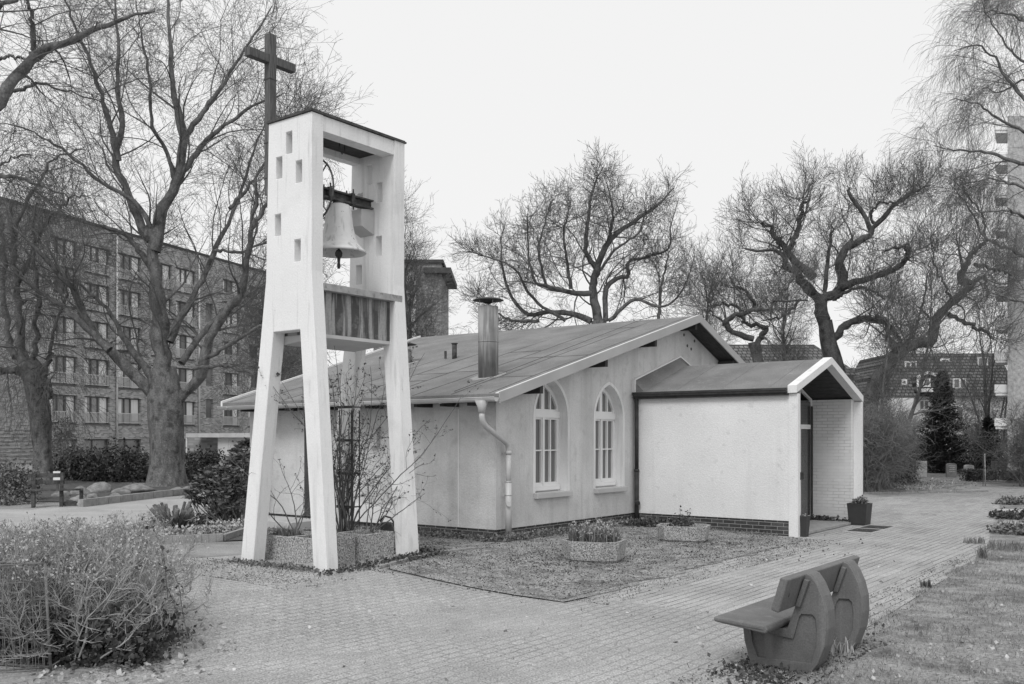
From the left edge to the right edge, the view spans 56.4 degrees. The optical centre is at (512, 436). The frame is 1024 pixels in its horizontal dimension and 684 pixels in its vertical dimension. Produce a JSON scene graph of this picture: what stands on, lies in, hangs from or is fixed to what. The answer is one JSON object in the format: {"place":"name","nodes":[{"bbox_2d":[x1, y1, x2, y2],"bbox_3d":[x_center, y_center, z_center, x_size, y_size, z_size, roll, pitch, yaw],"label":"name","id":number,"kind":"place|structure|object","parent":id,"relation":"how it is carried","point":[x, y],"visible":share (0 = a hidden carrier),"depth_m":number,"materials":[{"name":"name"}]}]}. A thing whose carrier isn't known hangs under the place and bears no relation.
{"place":"outdoors","nodes":[
{"label":"outdoors","id":0,"kind":"place"},
{"bbox_2d":[1,477,199,501],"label":"back bed","id":1,"kind":"object","parent":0,"point":[47,496],"visible":0.22,"depth_m":33.00,"materials":[{"name":"soil"}]},
{"bbox_2d":[0,457,49,505],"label":"leafy shrub","id":2,"kind":"object","parent":1,"relation":"on","point":[16,484],"visible":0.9,"depth_m":26.59,"materials":[{"name":"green plant"}]},
{"bbox_2d":[0,91,147,484],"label":"weeping tree","id":3,"kind":"object","parent":1,"relation":"on","point":[39,393],"visible":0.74,"depth_m":35.59,"materials":[{"name":"plant"}]},
{"bbox_2d":[52,437,148,482],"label":"laurel hedge","id":4,"kind":"object","parent":1,"relation":"on","point":[106,468],"visible":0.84,"depth_m":38.59,"materials":[{"name":"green plant"}]},
{"bbox_2d":[0,0,377,486],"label":"beech tree","id":5,"kind":"object","parent":1,"relation":"on","point":[159,386],"visible":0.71,"depth_m":34.51,"materials":[{"name":"grey plant"}]},
{"bbox_2d":[0,492,212,530],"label":"sandy path","id":6,"kind":"structure","parent":0,"point":[17,516],"depth_m":22.67,"materials":[{"name":"sand"}]},
{"bbox_2d":[28,472,82,507],"bbox_3d":[-11.773,1.385,24.613,1.300,0.930,0.440,0,0,-22],"label":"slatted bench","id":7,"kind":"object","parent":6,"relation":"on","point":[34,482],"visible":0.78,"depth_m":24.61,"materials":[{"name":"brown wood"}]},
{"bbox_2d":[3,550,796,683],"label":"paved path","id":8,"kind":"structure","parent":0,"point":[468,622],"depth_m":9.09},
{"bbox_2d":[88,652,163,673],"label":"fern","id":9,"kind":"object","parent":8,"relation":"on","point":[151,667],"visible":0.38,"depth_m":7.78,"materials":[{"name":"grey plant"}]},
{"bbox_2d":[12,614,241,683],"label":"dead leaves","id":10,"kind":"object","parent":8,"relation":"on","point":[118,671],"visible":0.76,"depth_m":7.72,"materials":[{"name":"plant"}]},
{"bbox_2d":[169,557,353,589],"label":"moss","id":11,"kind":"object","parent":8,"relation":"on","point":[224,566],"visible":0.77,"depth_m":12.51,"materials":[{"name":"grey plant"}]},
{"bbox_2d":[214,557,334,572],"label":"ground cover","id":12,"kind":"object","parent":8,"relation":"on","point":[261,562],"visible":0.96,"depth_m":13.15,"materials":[{"name":"grey plant"}]},
{"bbox_2d":[265,531,311,560],"bbox_3d":[-3.319,1.638,14.136,0.730,0.410,0.570,0,0,37],"label":"tower planter","id":13,"kind":"object","parent":8,"relation":"on","point":[277,547],"visible":0.34,"depth_m":13.86,"materials":[{"name":"concrete"}]},
{"bbox_2d":[214,440,338,535],"bbox_3d":[-3.595,0.756,14.277,1.386,1.464,1.579,0,0,42],"label":"rose bush","id":14,"kind":"object","parent":13,"relation":"in","point":[303,515],"visible":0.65,"depth_m":14.28,"materials":[{"name":"grey plant"}]},
{"bbox_2d":[289,534,354,563],"bbox_3d":[-2.719,1.626,13.645,0.780,0.410,0.570,0,0,37],"label":"tower planter","id":15,"kind":"object","parent":8,"relation":"on","point":[300,549],"visible":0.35,"depth_m":13.49,"materials":[{"name":"concrete"}]},
{"bbox_2d":[297,528,353,532],"bbox_3d":[-2.810,1.623,14.503,1.000,0.410,0.590,0,0,37],"label":"tower planter","id":16,"kind":"object","parent":8,"relation":"on","point":[305,530],"visible":0.03,"depth_m":14.68,"materials":[{"name":"concrete"}]},
{"bbox_2d":[336,405,360,530],"bbox_3d":[-2.465,0.545,14.437,0.350,2.031,0.200,0,0,37],"label":"trellis","id":17,"kind":"object","parent":16,"relation":"in","point":[352,473],"visible":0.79,"depth_m":14.31,"materials":[{"name":"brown wood"}]},
{"bbox_2d":[258,342,481,532],"bbox_3d":[-2.285,-0.093,13.986,2.841,3.120,3.230,0,0,-23],"label":"climbing rose","id":18,"kind":"object","parent":16,"relation":"in","point":[342,510],"visible":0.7,"depth_m":14.32,"materials":[{"name":"grey plant"}]},
{"bbox_2d":[241,108,418,571],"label":"bell tower","id":19,"kind":"structure","parent":8,"relation":"on","point":[310,313],"depth_m":13.47,"materials":[{"name":"white concrete"}]},
{"bbox_2d":[245,33,295,195],"bbox_3d":[-3.426,-4.560,13.546,0.128,2.280,0.820,0,0,37],"label":"cross","id":20,"kind":"object","parent":19,"relation":"attached to","point":[269,60],"visible":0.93,"depth_m":13.50,"materials":[{"name":"metal"}]},
{"bbox_2d":[323,160,373,268],"bbox_3d":[-2.581,-3.175,13.837,0.938,1.490,1.326,0,0,29],"label":"bell","id":21,"kind":"object","parent":19,"relation":"hanging from","point":[339,239],"visible":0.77,"depth_m":13.66,"materials":[{"name":"metal"}]},
{"bbox_2d":[336,529,393,560],"bbox_3d":[-2.152,1.594,13.988,0.570,0.410,0.620,0,0,37],"label":"tower planter","id":22,"kind":"object","parent":8,"relation":"on","point":[373,545],"visible":0.52,"depth_m":13.76,"materials":[{"name":"concrete"}]},
{"bbox_2d":[332,433,450,536],"bbox_3d":[-1.755,0.637,13.891,1.842,1.713,1.528,0,0,38],"label":"rose bush","id":23,"kind":"object","parent":22,"relation":"in","point":[379,526],"visible":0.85,"depth_m":13.97,"materials":[{"name":"grey plant"}]},
{"bbox_2d":[166,537,957,682],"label":"dead leaves","id":24,"kind":"object","parent":8,"relation":"on","point":[447,630],"visible":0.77,"depth_m":9.46,"materials":[{"name":"plant"}]},
{"bbox_2d":[712,555,869,673],"bbox_3d":[2.497,1.519,8.286,0.826,0.842,1.800,0,0,37],"label":"park bench","id":25,"kind":"object","parent":8,"relation":"on","point":[800,621],"visible":0.95,"depth_m":7.84,"materials":[{"name":"concrete"}]},
{"bbox_2d":[713,639,881,683],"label":"moss","id":26,"kind":"object","parent":8,"relation":"on","point":[768,679],"visible":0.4,"depth_m":7.74,"materials":[{"name":"grey plant"}]},
{"bbox_2d":[687,620,911,683],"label":"dead leaves","id":27,"kind":"object","parent":8,"relation":"on","point":[767,672],"visible":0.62,"depth_m":7.66,"materials":[{"name":"plant"}]},
{"bbox_2d":[0,460,1023,683],"bbox_3d":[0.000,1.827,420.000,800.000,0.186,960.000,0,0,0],"label":"ground","id":28,"kind":"structure","parent":0,"point":[226,548],"depth_m":13.07,"materials":[{"name":"soil"}]},
{"bbox_2d":[0,561,51,670],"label":"wire fence","id":29,"kind":"object","parent":28,"relation":"on","point":[33,666],"visible":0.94,"depth_m":7.74,"materials":[{"name":"metal"}]},
{"bbox_2d":[52,414,82,469],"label":"tall bush","id":30,"kind":"object","parent":28,"relation":"on","point":[54,442],"visible":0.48,"depth_m":46.84,"materials":[{"name":"grey plant"}]},
{"bbox_2d":[0,509,213,672],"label":"twiggy hedge","id":31,"kind":"object","parent":28,"relation":"on","point":[106,572],"visible":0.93,"depth_m":8.12,"materials":[{"name":"grey plant"}]},
{"bbox_2d":[0,520,202,669],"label":"ivy","id":32,"kind":"object","parent":31,"relation":"attached to","point":[141,651],"visible":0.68,"depth_m":7.93,"materials":[{"name":"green plant"}]},
{"bbox_2d":[0,0,224,242],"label":"tall tree","id":33,"kind":"object","parent":28,"relation":"on","point":[17,75],"visible":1,"depth_m":23.00,"materials":[{"name":"plant"}]},
{"bbox_2d":[0,197,302,464],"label":"apartment building","id":34,"kind":"structure","parent":28,"relation":"on","point":[126,402],"depth_m":71.48,"materials":[{"name":"grey brick"}]},
{"bbox_2d":[50,355,77,385],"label":"window","id":35,"kind":"structure","parent":34,"relation":"in","point":[71,361],"depth_m":66.32,"materials":[{"name":"glass"}]},
{"bbox_2d":[50,395,78,424],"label":"window","id":36,"kind":"structure","parent":34,"relation":"in","point":[59,409],"depth_m":66.24,"materials":[{"name":"glass"}]},
{"bbox_2d":[50,315,78,347],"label":"window","id":37,"kind":"structure","parent":34,"relation":"in","point":[65,342],"depth_m":66.40,"materials":[{"name":"glass"}]},
{"bbox_2d":[85,283,107,314],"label":"window","id":38,"kind":"structure","parent":34,"relation":"in","point":[104,301],"depth_m":69.22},
{"bbox_2d":[84,358,110,388],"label":"window","id":39,"kind":"structure","parent":34,"relation":"in","point":[89,372],"depth_m":69.22,"materials":[{"name":"glass"}]},
{"bbox_2d":[85,246,110,277],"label":"window","id":40,"kind":"structure","parent":34,"relation":"in","point":[92,250],"depth_m":69.32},
{"bbox_2d":[85,396,110,424],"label":"window","id":41,"kind":"structure","parent":34,"relation":"in","point":[104,404],"depth_m":69.22,"materials":[{"name":"glass"}]},
{"bbox_2d":[118,363,141,390],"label":"window","id":42,"kind":"structure","parent":34,"relation":"in","point":[130,385],"depth_m":71.82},
{"bbox_2d":[118,253,141,284],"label":"window","id":43,"kind":"structure","parent":34,"relation":"in","point":[137,259],"depth_m":72.17,"materials":[{"name":"glass"}]},
{"bbox_2d":[118,398,142,425],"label":"window","id":44,"kind":"structure","parent":34,"relation":"in","point":[128,408],"depth_m":72.19,"materials":[{"name":"glass"}]},
{"bbox_2d":[118,289,142,319],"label":"window","id":45,"kind":"structure","parent":34,"relation":"in","point":[120,312],"depth_m":72.06,"materials":[{"name":"glass"}]},
{"bbox_2d":[176,268,194,294],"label":"window","id":46,"kind":"structure","parent":34,"relation":"in","point":[187,283],"depth_m":78.32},
{"bbox_2d":[175,334,196,361],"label":"window","id":47,"kind":"structure","parent":34,"relation":"in","point":[179,351],"depth_m":78.21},
{"bbox_2d":[177,368,196,393],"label":"window","id":48,"kind":"structure","parent":34,"relation":"in","point":[184,378],"depth_m":78.32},
{"bbox_2d":[183,401,196,426],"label":"window","id":49,"kind":"structure","parent":34,"relation":"in","point":[189,417],"depth_m":78.72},
{"bbox_2d":[223,410,237,426],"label":"window","id":50,"kind":"structure","parent":34,"relation":"in","point":[229,420],"depth_m":84.09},
{"bbox_2d":[223,373,238,396],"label":"window","id":51,"kind":"structure","parent":34,"relation":"in","point":[228,377],"depth_m":84.11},
{"bbox_2d":[35,522,269,540],"bbox_3d":[-6.758,1.780,17.903,4.198,0.001,4.113,0,0,-21],"label":"planting bed","id":52,"kind":"object","parent":28,"relation":"on","point":[238,538],"visible":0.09,"depth_m":18.18,"materials":[{"name":"soil"}]},
{"bbox_2d":[139,501,207,528],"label":"leafy plant","id":53,"kind":"object","parent":52,"relation":"on","point":[185,516],"visible":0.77,"depth_m":18.54,"materials":[{"name":"grey plant"}]},
{"bbox_2d":[131,515,244,535],"bbox_3d":[-5.678,1.665,17.711,1.108,0.362,2.719,0,0,33],"label":"ivy border","id":54,"kind":"object","parent":52,"relation":"on","point":[229,526],"visible":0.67,"depth_m":17.58,"materials":[{"name":"grey plant"}]},
{"bbox_2d":[180,445,250,524],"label":"rhododendron","id":55,"kind":"object","parent":52,"relation":"on","point":[223,498],"visible":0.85,"depth_m":19.17,"materials":[{"name":"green plant"}]},
{"bbox_2d":[184,444,227,482],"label":"evergreen shrub","id":56,"kind":"object","parent":28,"relation":"on","point":[209,458],"visible":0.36,"depth_m":38.60,"materials":[{"name":"grey plant"}]},
{"bbox_2d":[186,433,249,465],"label":"entrance canopy","id":57,"kind":"object","parent":28,"relation":"on","point":[217,441],"visible":0.39,"depth_m":56.23,"materials":[{"name":"concrete"}]},
{"bbox_2d":[199,269,301,389],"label":"bare tree","id":58,"kind":"object","parent":28,"relation":"on","point":[290,362],"visible":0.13,"depth_m":42.71,"materials":[{"name":"grey wood"}]},
{"bbox_2d":[374,259,456,349],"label":"tower block","id":59,"kind":"structure","parent":28,"relation":"on","point":[444,270],"depth_m":88.00,"materials":[{"name":"brick"}]},
{"bbox_2d":[366,232,464,351],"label":"bare tree","id":60,"kind":"object","parent":28,"relation":"on","point":[431,318],"visible":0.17,"depth_m":43.09,"materials":[{"name":"plant"}]},
{"bbox_2d":[374,167,467,350],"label":"bare tree","id":61,"kind":"object","parent":28,"relation":"on","point":[409,292],"visible":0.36,"depth_m":41.16,"materials":[{"name":"plant"}]},
{"bbox_2d":[376,547,565,603],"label":"path kerb","id":62,"kind":"structure","parent":28,"relation":"on","point":[391,563],"depth_m":12.69,"materials":[{"name":"concrete"}]},
{"bbox_2d":[217,297,862,539],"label":"chapel","id":63,"kind":"structure","parent":28,"relation":"on","point":[565,426],"depth_m":19.10,"materials":[{"name":"paint"}]},
{"bbox_2d":[533,380,572,498],"bbox_3d":[0.663,-0.001,17.930,0.355,2.258,1.195,0,0,37],"label":"window","id":64,"kind":"structure","parent":63,"relation":"in","point":[551,417],"depth_m":18.19,"materials":[{"name":"wood"}]},
{"bbox_2d":[593,382,627,493],"bbox_3d":[1.911,-0.001,19.582,0.355,2.258,1.215,0,0,37],"label":"window","id":65,"kind":"structure","parent":63,"relation":"in","point":[609,416],"depth_m":19.85,"materials":[{"name":"glass"}]},
{"bbox_2d":[441,136,714,333],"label":"round crown tree","id":66,"kind":"object","parent":28,"relation":"on","point":[598,268],"visible":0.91,"depth_m":47.68,"materials":[{"name":"plant"}]},
{"bbox_2d":[670,244,755,346],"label":"bare tree","id":67,"kind":"object","parent":28,"relation":"on","point":[718,328],"visible":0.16,"depth_m":48.37,"materials":[{"name":"grey wood"}]},
{"bbox_2d":[646,213,842,361],"bbox_3d":[8.985,-3.327,36.637,6.974,10.556,6.344,0,0,19],"label":"pollard tree","id":68,"kind":"object","parent":28,"relation":"on","point":[756,350],"visible":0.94,"depth_m":35.82,"materials":[{"name":"plant"}]},
{"bbox_2d":[729,241,829,361],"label":"bare tree","id":69,"kind":"object","parent":28,"relation":"on","point":[785,341],"visible":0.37,"depth_m":54.54,"materials":[{"name":"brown wood"}]},
{"bbox_2d":[729,345,860,383],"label":"tiled roof house","id":70,"kind":"structure","parent":28,"relation":"on","point":[743,352],"depth_m":60.35,"materials":[{"name":"tile"}]},
{"bbox_2d":[708,133,981,387],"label":"oak tree","id":71,"kind":"object","parent":28,"relation":"on","point":[829,336],"visible":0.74,"depth_m":40.37,"materials":[{"name":"grey plant"}]},
{"bbox_2d":[861,382,941,493],"bbox_3d":[11.341,0.025,30.427,3.556,3.820,4.063,0,0,0],"label":"bare shrub","id":72,"kind":"object","parent":28,"relation":"on","point":[876,449],"visible":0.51,"depth_m":30.17,"materials":[{"name":"plant"}]},
{"bbox_2d":[854,353,1006,461],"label":"mansard house","id":73,"kind":"structure","parent":28,"relation":"on","point":[920,404],"depth_m":66.41,"materials":[{"name":"tile"}]},
{"bbox_2d":[912,371,982,472],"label":"conifer","id":74,"kind":"object","parent":28,"relation":"on","point":[941,437],"visible":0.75,"depth_m":47.65,"materials":[{"name":"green plant"}]},
{"bbox_2d":[909,264,1006,464],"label":"bare tree","id":75,"kind":"object","parent":28,"relation":"on","point":[985,405],"visible":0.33,"depth_m":50.62,"materials":[{"name":"plant"}]},
{"bbox_2d":[948,373,1006,458],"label":"bare shrub","id":76,"kind":"object","parent":28,"relation":"on","point":[968,410],"visible":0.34,"depth_m":52.28,"materials":[{"name":"plant"}]},
{"bbox_2d":[944,396,1023,486],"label":"bare shrub","id":77,"kind":"object","parent":28,"relation":"on","point":[1017,455],"visible":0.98,"depth_m":37.14,"materials":[{"name":"plant"}]},
{"bbox_2d":[968,415,1006,468],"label":"conifer","id":78,"kind":"object","parent":28,"relation":"on","point":[986,421],"visible":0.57,"depth_m":49.83,"materials":[{"name":"black plant"}]},
{"bbox_2d":[995,18,1023,481],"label":"highrise","id":79,"kind":"structure","parent":28,"relation":"on","point":[1012,390],"depth_m":40.00,"materials":[{"name":"concrete"}]},
{"bbox_2d":[0,0,1023,367],"label":"sky","id":80,"kind":"structure","parent":0,"point":[484,97],"materials":[{"name":"white"}]},
{"bbox_2d":[267,524,809,602],"bbox_3d":[-1.019,1.813,17.643,10.675,0.182,8.600,0,0,37],"label":"gravel bed","id":81,"kind":"object","parent":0,"point":[541,591],"visible":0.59,"depth_m":13.99,"materials":[{"name":"gravel"}]},
{"bbox_2d":[314,546,455,578],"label":"ground cover","id":82,"kind":"object","parent":81,"relation":"on","point":[426,549],"visible":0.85,"depth_m":13.43,"materials":[{"name":"grey plant"}]},
{"bbox_2d":[295,515,637,542],"bbox_3d":[-0.867,1.692,18.056,7.341,0.286,3.947,0,0,0],"label":"ground cover","id":83,"kind":"object","parent":81,"relation":"on","point":[514,536],"visible":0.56,"depth_m":16.91,"materials":[{"name":"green plant"}]},
{"bbox_2d":[338,524,806,599],"bbox_3d":[1.636,1.812,15.578,3.655,0.225,8.250,0,0,37],"label":"moss","id":84,"kind":"object","parent":81,"relation":"on","point":[581,563],"visible":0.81,"depth_m":14.20,"materials":[{"name":"grey plant"}]},
{"bbox_2d":[561,538,626,563],"bbox_3d":[1.253,1.745,14.614,0.920,0.350,0.780,0,0,23],"label":"planter","id":85,"kind":"object","parent":81,"relation":"on","point":[601,553],"visible":0.75,"depth_m":14.27,"materials":[{"name":"concrete"}]},
{"bbox_2d":[567,518,621,542],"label":"spring bulbs","id":86,"kind":"object","parent":85,"relation":"in","point":[585,537],"visible":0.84,"depth_m":14.47,"materials":[{"name":"grey plant"}]},
{"bbox_2d":[624,515,677,526],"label":"ground cover","id":87,"kind":"object","parent":81,"relation":"on","point":[650,522],"visible":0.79,"depth_m":19.29,"materials":[{"name":"grey plant"}]},
{"bbox_2d":[656,523,710,542],"bbox_3d":[3.096,1.750,17.278,0.920,0.320,0.720,0,0,20],"label":"planter","id":88,"kind":"object","parent":81,"relation":"on","point":[696,533],"visible":0.86,"depth_m":16.97,"materials":[{"name":"concrete"}]},
{"bbox_2d":[588,488,1023,626],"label":"paved path","id":89,"kind":"structure","parent":0,"point":[952,520],"depth_m":15.15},
{"bbox_2d":[59,527,979,683],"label":"gravel stones","id":90,"kind":"object","parent":89,"relation":"on","point":[550,603],"visible":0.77,"depth_m":10.98,"materials":[{"name":"grey stone"}]},
{"bbox_2d":[78,485,988,544],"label":"bed kerb","id":91,"kind":"structure","parent":89,"relation":"on","point":[216,537],"depth_m":25.56,"materials":[{"name":"concrete"}]},
{"bbox_2d":[563,539,837,604],"bbox_3d":[3.310,1.900,14.310,0.649,0.047,8.247,0,0,37],"label":"moss","id":92,"kind":"object","parent":89,"relation":"on","point":[784,547],"visible":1,"depth_m":13.76,"materials":[{"name":"grey plant"}]},
{"bbox_2d":[809,520,850,533],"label":"porch floor","id":93,"kind":"structure","parent":89,"relation":"on","point":[815,526],"depth_m":20.25,"materials":[{"name":"concrete"}]},
{"bbox_2d":[669,552,1009,683],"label":"moss","id":94,"kind":"object","parent":89,"relation":"on","point":[695,680],"visible":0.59,"depth_m":11.40,"materials":[{"name":"grey plant"}]},
{"bbox_2d":[847,502,872,524],"bbox_3d":[7.571,1.670,20.818,0.424,0.460,0.424,0,0,37],"label":"flower pot","id":95,"kind":"object","parent":89,"relation":"on","point":[859,514],"visible":0.86,"depth_m":20.67,"materials":[{"name":"plastic"}]},
{"bbox_2d":[789,504,1023,683],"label":"lawn","id":96,"kind":"structure","parent":0,"point":[1018,667],"depth_m":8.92,"materials":[{"name":"plant"}]},
{"bbox_2d":[626,556,1023,683],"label":"dead leaves","id":97,"kind":"object","parent":96,"relation":"on","point":[950,662],"visible":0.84,"depth_m":8.25,"materials":[{"name":"plant"}]},
{"bbox_2d":[875,0,1023,381],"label":"birch tree","id":98,"kind":"object","parent":96,"relation":"on","point":[1006,77],"visible":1,"depth_m":26.17,"materials":[{"name":"plant"}]},
{"bbox_2d":[983,539,1023,550],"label":"bulb clump","id":99,"kind":"object","parent":96,"relation":"on","point":[994,546],"visible":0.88,"depth_m":16.18,"materials":[{"name":"grey plant"}]},
{"bbox_2d":[986,517,1023,535],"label":"plot plants","id":100,"kind":"object","parent":96,"relation":"on","point":[1017,529],"visible":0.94,"depth_m":18.77,"materials":[{"name":"grey plant"}]},
{"bbox_2d":[987,506,1023,519],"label":"plot plants","id":101,"kind":"object","parent":96,"relation":"on","point":[1007,514],"visible":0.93,"depth_m":22.12,"materials":[{"name":"grey plant"}]},
{"bbox_2d":[992,494,1023,504],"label":"plot plants","id":102,"kind":"object","parent":96,"relation":"on","point":[1010,500],"visible":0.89,"depth_m":26.81,"materials":[{"name":"grey plant"}]},
{"bbox_2d":[864,474,1023,491],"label":"grave lawn","id":103,"kind":"structure","parent":0,"point":[945,478],"depth_m":38.72,"materials":[{"name":"plant"}]},
{"bbox_2d":[863,446,921,485],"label":"evergreen shrub","id":104,"kind":"object","parent":103,"relation":"on","point":[908,478],"visible":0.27,"depth_m":35.93,"materials":[{"name":"grey plant"}]},
{"bbox_2d":[863,391,926,490],"bbox_3d":[12.402,0.187,32.300,2.985,3.476,4.000,0,0,24],"label":"bare shrub","id":105,"kind":"object","parent":103,"relation":"on","point":[877,488],"visible":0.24,"depth_m":31.46,"materials":[{"name":"plant"}]},
{"bbox_2d":[843,257,948,483],"bbox_3d":[13.181,-2.261,33.662,4.458,8.360,4.927,0,0,0],"label":"young tree","id":106,"kind":"object","parent":103,"relation":"on","point":[896,368],"visible":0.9,"depth_m":33.58,"materials":[{"name":"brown wood"}]},
{"bbox_2d":[863,411,941,481],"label":"bare shrub","id":107,"kind":"object","parent":103,"relation":"on","point":[912,442],"visible":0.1,"depth_m":36.65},
{"bbox_2d":[829,130,1023,427],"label":"leaning tree","id":108,"kind":"object","parent":103,"relation":"on","point":[936,329],"visible":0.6,"depth_m":38.31,"materials":[{"name":"plant"}]},
{"bbox_2d":[876,232,1004,482],"bbox_3d":[15.097,-2.809,34.233,4.278,9.443,3.979,0,0,0],"label":"young tree","id":109,"kind":"object","parent":103,"relation":"on","point":[919,390],"visible":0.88,"depth_m":34.22,"materials":[{"name":"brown wood"}]},
{"bbox_2d":[957,468,998,480],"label":"hedge","id":110,"kind":"object","parent":103,"relation":"on","point":[970,476],"visible":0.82,"depth_m":39.49,"materials":[{"name":"grey plant"}]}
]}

